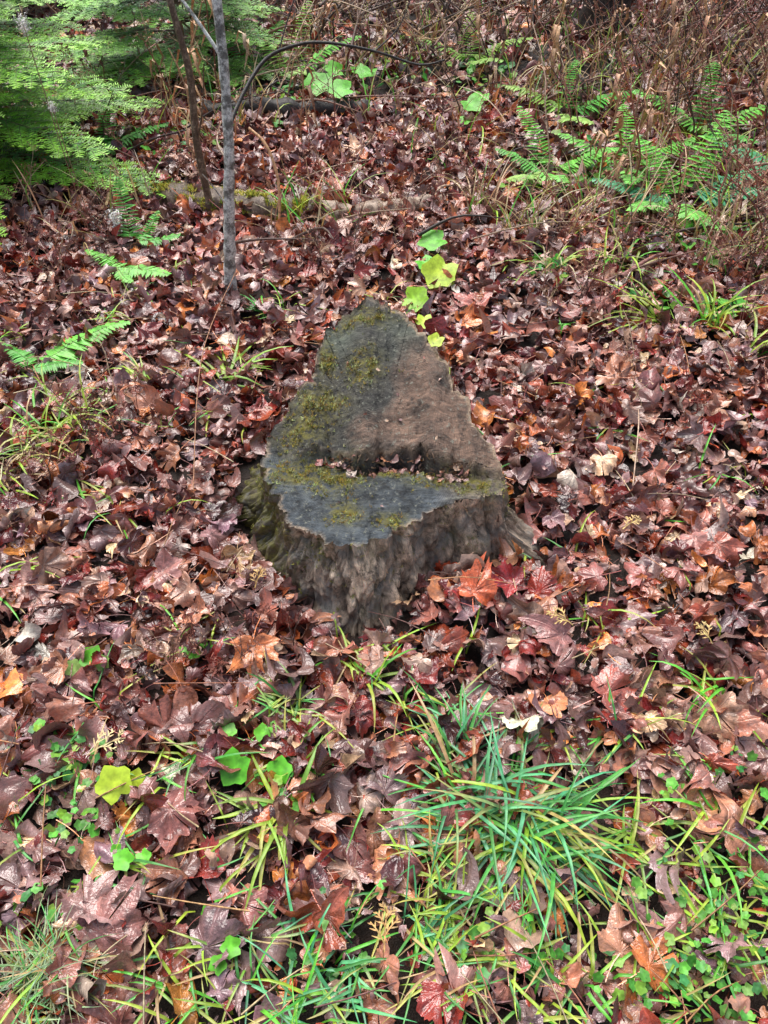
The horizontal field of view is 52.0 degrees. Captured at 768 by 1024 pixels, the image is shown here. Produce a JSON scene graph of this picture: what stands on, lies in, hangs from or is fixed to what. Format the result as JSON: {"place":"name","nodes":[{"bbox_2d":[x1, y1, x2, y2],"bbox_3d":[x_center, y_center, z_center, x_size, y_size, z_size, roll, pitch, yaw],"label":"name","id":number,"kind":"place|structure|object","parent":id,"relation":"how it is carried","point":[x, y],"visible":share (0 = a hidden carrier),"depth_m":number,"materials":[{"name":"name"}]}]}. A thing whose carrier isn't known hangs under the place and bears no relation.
{"place":"outdoors","nodes":[
{"label":"outdoors","id":0,"kind":"place"},
{"bbox_2d":[0,0,767,1023],"bbox_3d":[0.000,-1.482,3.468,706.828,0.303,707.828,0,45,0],"label":"ground","id":1,"kind":"structure","parent":0,"point":[202,894],"depth_m":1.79,"materials":[{"name":"brown plant"}]},
{"bbox_2d":[0,149,26,188],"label":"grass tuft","id":2,"kind":"object","parent":1,"relation":"on","point":[6,182],"visible":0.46,"depth_m":3.49,"materials":[{"name":"plant"}]},
{"bbox_2d":[0,414,61,492],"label":"grass tuft","id":3,"kind":"object","parent":1,"relation":"on","point":[13,454],"visible":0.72,"depth_m":2.16,"materials":[{"name":"green plant"}]},
{"bbox_2d":[15,12,89,232],"bbox_3d":[-1.218,-1.385,2.922,0.053,0.826,0.067,-9,46,-9],"label":"seed head","id":4,"kind":"object","parent":1,"relation":"on","point":[25,30],"visible":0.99,"depth_m":2.71},
{"bbox_2d":[0,354,116,463],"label":"grass tuft","id":5,"kind":"object","parent":1,"relation":"on","point":[57,424],"visible":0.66,"depth_m":2.27,"materials":[{"name":"green plant"}]},
{"bbox_2d":[2,320,129,375],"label":"fern","id":6,"kind":"object","parent":1,"relation":"on","point":[57,352],"visible":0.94,"depth_m":2.56,"materials":[{"name":"green plant"}]},
{"bbox_2d":[0,886,139,1023],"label":"grass tuft","id":7,"kind":"object","parent":1,"relation":"on","point":[45,962],"visible":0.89,"depth_m":1.30,"materials":[{"name":"green plant"}]},
{"bbox_2d":[45,96,94,234],"bbox_3d":[-1.195,-1.294,3.022,0.054,0.559,0.041,-19,48,-18],"label":"seed head","id":8,"kind":"object","parent":1,"relation":"on","point":[51,107],"visible":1,"depth_m":2.92},
{"bbox_2d":[0,0,143,13],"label":"young fir tree","id":9,"kind":"object","parent":1,"relation":"on","point":[16,1],"visible":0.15,"depth_m":5.01,"materials":[{"name":"green plant"}]},
{"bbox_2d":[65,645,110,675],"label":"green seedling","id":10,"kind":"object","parent":1,"relation":"on","point":[77,665],"visible":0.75,"depth_m":1.68,"materials":[{"name":"green plant"}]},
{"bbox_2d":[0,0,181,236],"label":"young fir tree","id":11,"kind":"object","parent":1,"relation":"on","point":[15,80],"visible":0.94,"depth_m":3.46,"materials":[{"name":"green plant"}]},
{"bbox_2d":[105,206,127,243],"bbox_3d":[-1.047,-1.119,3.099,0.068,0.183,0.072,0,45,0],"label":"seed head","id":12,"kind":"object","parent":1,"relation":"on","point":[112,217],"visible":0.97,"depth_m":3.07},
{"bbox_2d":[95,765,144,805],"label":"yellow seedling","id":13,"kind":"object","parent":1,"relation":"on","point":[111,777],"visible":0.89,"depth_m":1.48,"materials":[{"name":"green plant"}]},
{"bbox_2d":[88,100,167,157],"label":"fern","id":14,"kind":"object","parent":1,"relation":"on","point":[134,134],"visible":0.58,"depth_m":3.78,"materials":[{"name":"green plant"}]},
{"bbox_2d":[107,351,149,381],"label":"grass tuft","id":15,"kind":"object","parent":1,"relation":"on","point":[134,363],"visible":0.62,"depth_m":2.46,"materials":[{"name":"green plant"}]},
{"bbox_2d":[85,249,171,282],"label":"fern","id":16,"kind":"object","parent":1,"relation":"on","point":[129,271],"visible":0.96,"depth_m":2.91,"materials":[{"name":"green plant"}]},
{"bbox_2d":[110,843,151,870],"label":"green seedling","id":17,"kind":"object","parent":1,"relation":"on","point":[123,858],"visible":0.86,"depth_m":1.40,"materials":[{"name":"green plant"}]},
{"bbox_2d":[113,175,184,245],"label":"fern","id":18,"kind":"object","parent":1,"relation":"on","point":[155,240],"visible":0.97,"depth_m":3.12,"materials":[{"name":"green plant"}]},
{"bbox_2d":[50,0,291,92],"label":"young fir tree","id":19,"kind":"object","parent":1,"relation":"on","point":[120,49],"visible":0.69,"depth_m":4.22,"materials":[{"name":"green plant"}]},
{"bbox_2d":[92,900,281,1023],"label":"grass tuft","id":20,"kind":"object","parent":1,"relation":"on","point":[157,1014],"visible":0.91,"depth_m":1.28,"materials":[{"name":"green plant"}]},
{"bbox_2d":[167,0,211,202],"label":"young tree","id":21,"kind":"object","parent":1,"relation":"on","point":[195,128],"visible":0.94,"depth_m":3.06,"materials":[{"name":"brown plant"}]},
{"bbox_2d":[179,641,207,658],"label":"green seedling","id":22,"kind":"object","parent":1,"relation":"on","point":[191,655],"visible":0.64,"depth_m":1.72,"materials":[{"name":"green plant"}]},
{"bbox_2d":[180,0,237,295],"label":"young tree","id":23,"kind":"object","parent":1,"relation":"on","point":[229,230],"visible":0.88,"depth_m":2.49,"materials":[{"name":"grey plant"}]},
{"bbox_2d":[233,0,444,121],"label":"bare branch","id":24,"kind":"object","parent":23,"relation":"attached to","point":[256,70],"visible":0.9,"depth_m":2.59,"materials":[{"name":"brown plant"}]},
{"bbox_2d":[122,175,317,223],"bbox_3d":[-0.730,-1.333,3.421,0.979,0.192,0.194,13,47,13],"label":"mossy log","id":25,"kind":"object","parent":1,"relation":"on","point":[265,200],"visible":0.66,"depth_m":3.35,"materials":[{"name":"wood"}]},
{"bbox_2d":[201,905,242,975],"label":"green seedling","id":26,"kind":"object","parent":1,"relation":"on","point":[231,944],"visible":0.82,"depth_m":1.29,"materials":[{"name":"green plant"}]},
{"bbox_2d":[174,338,288,390],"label":"grass tuft","id":27,"kind":"object","parent":1,"relation":"on","point":[235,359],"visible":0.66,"depth_m":2.49,"materials":[{"name":"green plant"}]},
{"bbox_2d":[240,294,265,318],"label":"grass tuft","id":28,"kind":"object","parent":1,"relation":"on","point":[261,311],"visible":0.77,"depth_m":2.77,"materials":[{"name":"green plant"}]},
{"bbox_2d":[218,722,292,785],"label":"green seedling","id":29,"kind":"object","parent":1,"relation":"on","point":[280,765],"visible":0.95,"depth_m":1.51,"materials":[{"name":"green plant"}]},
{"bbox_2d":[202,736,333,912],"bbox_3d":[-0.203,0.556,1.457,0.253,0.077,0.343,0,45,0],"label":"grass tuft","id":30,"kind":"object","parent":1,"relation":"on","point":[261,857],"visible":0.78,"depth_m":1.43,"materials":[{"name":"green plant"}]},
{"bbox_2d":[205,0,360,77],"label":"fern","id":31,"kind":"object","parent":1,"relation":"on","point":[316,55],"visible":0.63,"depth_m":4.46,"materials":[{"name":"green plant"}]},
{"bbox_2d":[243,649,325,742],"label":"grass tuft","id":32,"kind":"object","parent":1,"relation":"on","point":[271,703],"visible":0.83,"depth_m":1.64,"materials":[{"name":"green plant"}]},
{"bbox_2d":[0,718,569,983],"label":"ground cover plants","id":33,"kind":"object","parent":1,"relation":"on","point":[79,825],"visible":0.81,"depth_m":1.43,"materials":[{"name":"green plant"}]},
{"bbox_2d":[203,96,369,120],"bbox_3d":[-0.495,-2.062,4.060,0.854,0.177,0.182,-6,45,-6],"label":"fallen log","id":34,"kind":"object","parent":1,"relation":"on","point":[320,106],"visible":0.48,"depth_m":3.99,"materials":[{"name":"wood"}]},
{"bbox_2d":[241,696,336,801],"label":"grass tuft","id":35,"kind":"object","parent":1,"relation":"on","point":[307,756],"visible":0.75,"depth_m":1.55,"materials":[{"name":"green plant"}]},
{"bbox_2d":[238,870,425,1023],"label":"grass tuft","id":36,"kind":"object","parent":1,"relation":"on","point":[353,971],"visible":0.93,"depth_m":1.28,"materials":[{"name":"green plant"}]},
{"bbox_2d":[301,60,377,97],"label":"green seedling","id":37,"kind":"object","parent":1,"relation":"on","point":[341,87],"visible":0.77,"depth_m":4.09,"materials":[{"name":"green plant"}]},
{"bbox_2d":[315,626,375,695],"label":"grass tuft","id":38,"kind":"object","parent":1,"relation":"on","point":[354,663],"visible":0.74,"depth_m":1.72,"materials":[{"name":"green plant"}]},
{"bbox_2d":[340,639,415,729],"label":"grass tuft","id":39,"kind":"object","parent":1,"relation":"on","point":[383,665],"visible":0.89,"depth_m":1.68,"materials":[{"name":"green plant"}]},
{"bbox_2d":[317,194,447,220],"bbox_3d":[-0.066,-1.287,3.339,0.673,0.124,0.207,0,45,0],"label":"fallen log","id":40,"kind":"object","parent":1,"relation":"on","point":[372,205],"visible":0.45,"depth_m":3.27,"materials":[{"name":"wood"}]},
{"bbox_2d":[0,87,767,685],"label":"dead weeds","id":41,"kind":"object","parent":1,"relation":"on","point":[138,373],"visible":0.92,"depth_m":2.83,"materials":[{"name":"brown plant"}]},
{"bbox_2d":[0,0,767,145],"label":"dead weed thicket","id":42,"kind":"object","parent":1,"relation":"on","point":[417,29],"visible":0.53,"depth_m":4.30,"materials":[{"name":"brown plant"}]},
{"bbox_2d":[0,251,767,1023],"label":"scattered grass","id":43,"kind":"structure","parent":1,"relation":"on","point":[338,1009],"depth_m":1.46,"materials":[{"name":"green plant"}]},
{"bbox_2d":[0,0,767,1023],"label":"fallen twigs","id":44,"kind":"object","parent":1,"relation":"on","point":[636,266],"visible":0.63,"depth_m":2.82,"materials":[{"name":"brown wood"}]},
{"bbox_2d":[2,0,767,277],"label":"dry grass","id":45,"kind":"structure","parent":1,"relation":"on","point":[696,224],"depth_m":3.36,"materials":[{"name":"brown plant"}]},
{"bbox_2d":[3,35,767,319],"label":"ground cover plants","id":46,"kind":"object","parent":1,"relation":"on","point":[470,70],"visible":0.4,"depth_m":3.63,"materials":[{"name":"green plant"}]},
{"bbox_2d":[233,296,545,642],"bbox_3d":[-0.031,-0.145,1.995,0.737,0.444,0.830,-24,50,-22],"label":"tree stump","id":47,"kind":"object","parent":1,"relation":"on","point":[355,555],"visible":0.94,"depth_m":1.90,"materials":[{"name":"grey wood"}]},
{"bbox_2d":[87,515,712,951],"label":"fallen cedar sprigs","id":48,"kind":"object","parent":1,"relation":"on","point":[383,905],"visible":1,"depth_m":1.52,"materials":[{"name":"brown plant"}]},
{"bbox_2d":[193,127,639,490],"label":"dry stalks","id":49,"kind":"object","parent":1,"relation":"on","point":[273,163],"visible":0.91,"depth_m":2.45,"materials":[{"name":"brown plant"}]},
{"bbox_2d":[402,230,458,346],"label":"green seedling","id":50,"kind":"object","parent":1,"relation":"on","point":[433,266],"visible":0.89,"depth_m":2.88,"materials":[{"name":"green plant"}]},
{"bbox_2d":[348,786,518,1012],"bbox_3d":[0.084,0.654,1.369,0.312,0.120,0.388,0,45,0],"label":"grass tuft","id":51,"kind":"object","parent":1,"relation":"on","point":[446,861],"visible":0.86,"depth_m":1.37,"materials":[{"name":"green plant"}]},
{"bbox_2d":[387,663,498,751],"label":"grass tuft","id":52,"kind":"object","parent":1,"relation":"on","point":[428,697],"visible":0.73,"depth_m":1.64,"materials":[{"name":"green plant"}]},
{"bbox_2d":[398,682,517,774],"bbox_3d":[0.171,0.436,1.599,0.263,0.096,0.201,32,53,28],"label":"grass tuft","id":53,"kind":"object","parent":1,"relation":"on","point":[464,719],"visible":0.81,"depth_m":1.58,"materials":[{"name":"green plant"}]},
{"bbox_2d":[168,0,767,193],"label":"dead ferny weeds","id":54,"kind":"object","parent":1,"relation":"on","point":[652,114],"visible":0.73,"depth_m":3.71,"materials":[{"name":"brown plant"}]},
{"bbox_2d":[380,877,556,1023],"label":"grass tuft","id":55,"kind":"object","parent":1,"relation":"on","point":[445,938],"visible":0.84,"depth_m":1.30,"materials":[{"name":"green plant"}]},
{"bbox_2d":[409,12,532,67],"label":"fern","id":56,"kind":"object","parent":1,"relation":"on","point":[478,61],"visible":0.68,"depth_m":4.56,"materials":[{"name":"green plant"}]},
{"bbox_2d":[459,91,488,123],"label":"green seedling","id":57,"kind":"object","parent":1,"relation":"on","point":[474,103],"visible":0.73,"depth_m":3.96,"materials":[{"name":"green plant"}]},
{"bbox_2d":[355,679,618,924],"bbox_3d":[0.180,0.520,1.480,0.484,0.170,0.458,0,45,0],"label":"grass tuft","id":58,"kind":"object","parent":1,"relation":"on","point":[507,810],"visible":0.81,"depth_m":1.47,"materials":[{"name":"green plant"}]},
{"bbox_2d":[456,870,612,1023],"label":"grass tuft","id":59,"kind":"object","parent":1,"relation":"on","point":[552,1019],"visible":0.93,"depth_m":1.29,"materials":[{"name":"green plant"}]},
{"bbox_2d":[496,240,591,284],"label":"grass tuft","id":60,"kind":"object","parent":1,"relation":"on","point":[564,261],"visible":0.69,"depth_m":2.95,"materials":[{"name":"green plant"}]},
{"bbox_2d":[451,712,653,969],"bbox_3d":[0.310,0.578,1.432,0.439,0.169,0.455,0,45,0],"label":"grass tuft","id":61,"kind":"object","parent":1,"relation":"on","point":[561,847],"visible":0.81,"depth_m":1.41,"materials":[{"name":"green plant"}]},
{"bbox_2d":[495,106,622,184],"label":"fern","id":62,"kind":"object","parent":1,"relation":"on","point":[542,176],"visible":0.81,"depth_m":3.56,"materials":[{"name":"green plant"}]},
{"bbox_2d":[502,60,639,124],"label":"fern","id":63,"kind":"object","parent":1,"relation":"on","point":[564,118],"visible":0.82,"depth_m":4.04,"materials":[{"name":"green plant"}]},
{"bbox_2d":[579,0,631,42],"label":"dark tree trunk","id":64,"kind":"object","parent":1,"relation":"on","point":[582,18],"visible":0.36,"depth_m":4.86,"materials":[{"name":"brown plant"}]},
{"bbox_2d":[578,220,665,288],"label":"grass tuft","id":65,"kind":"object","parent":1,"relation":"on","point":[637,256],"visible":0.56,"depth_m":2.96,"materials":[{"name":"green plant"}]},
{"bbox_2d":[588,277,661,335],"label":"grass tuft","id":66,"kind":"object","parent":1,"relation":"on","point":[650,308],"visible":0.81,"depth_m":2.70,"materials":[{"name":"green plant"}]},
{"bbox_2d":[558,104,695,184],"bbox_3d":[1.052,-1.662,3.588,0.554,0.145,0.660,33,54,29],"label":"fern","id":67,"kind":"object","parent":1,"relation":"on","point":[607,160],"visible":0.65,"depth_m":3.62,"materials":[{"name":"green plant"}]},
{"bbox_2d":[572,663,685,765],"bbox_3d":[0.493,0.416,1.630,0.292,0.090,0.148,-20,48,-19],"label":"grass tuft","id":68,"kind":"object","parent":1,"relation":"on","point":[615,748],"visible":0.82,"depth_m":1.60,"materials":[{"name":"green plant"}]},
{"bbox_2d":[529,0,767,283],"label":"dead weed thicket","id":69,"kind":"object","parent":1,"relation":"on","point":[762,193],"visible":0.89,"depth_m":3.49,"materials":[{"name":"brown plant"}]},
{"bbox_2d":[557,769,740,926],"bbox_3d":[0.469,0.619,1.459,0.362,0.073,0.294,0,45,0],"label":"grass tuft","id":70,"kind":"object","parent":1,"relation":"on","point":[632,839],"visible":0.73,"depth_m":1.46,"materials":[{"name":"green plant"}]},
{"bbox_2d":[575,884,728,1023],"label":"grass tuft","id":71,"kind":"object","parent":1,"relation":"on","point":[612,999],"visible":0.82,"depth_m":1.30,"materials":[{"name":"green plant"}]},
{"bbox_2d":[589,745,767,1022],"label":"ground cover plants","id":72,"kind":"object","parent":1,"relation":"on","point":[640,988],"visible":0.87,"depth_m":1.32,"materials":[{"name":"green plant"}]},
{"bbox_2d":[592,110,767,230],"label":"fern","id":73,"kind":"object","parent":1,"relation":"on","point":[665,203],"visible":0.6,"depth_m":3.35,"materials":[{"name":"green plant"}]},
{"bbox_2d":[633,61,766,142],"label":"fern","id":74,"kind":"object","parent":1,"relation":"on","point":[755,110],"visible":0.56,"depth_m":3.91,"materials":[{"name":"green plant"}]},
{"bbox_2d":[640,746,767,922],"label":"grass tuft","id":75,"kind":"object","parent":1,"relation":"on","point":[746,804],"visible":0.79,"depth_m":1.47,"materials":[{"name":"green plant"}]},
{"bbox_2d":[649,645,767,749],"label":"grass tuft","id":76,"kind":"object","parent":1,"relation":"on","point":[702,691],"visible":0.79,"depth_m":1.68,"materials":[{"name":"green plant"}]},
{"bbox_2d":[656,268,767,342],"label":"grass tuft","id":77,"kind":"object","parent":1,"relation":"on","point":[703,315],"visible":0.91,"depth_m":2.67,"materials":[{"name":"green plant"}]},
{"bbox_2d":[686,843,767,987],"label":"grass tuft","id":78,"kind":"object","parent":1,"relation":"on","point":[745,908],"visible":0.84,"depth_m":1.37,"materials":[{"name":"green plant"}]},
{"bbox_2d":[714,142,767,167],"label":"fern","id":79,"kind":"object","parent":1,"relation":"on","point":[757,155],"visible":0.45,"depth_m":3.55,"materials":[{"name":"green plant"}]},
{"bbox_2d":[742,307,767,358],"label":"grass tuft","id":80,"kind":"object","parent":1,"relation":"on","point":[755,334],"visible":0.56,"depth_m":2.57,"materials":[{"name":"green plant"}]}
]}

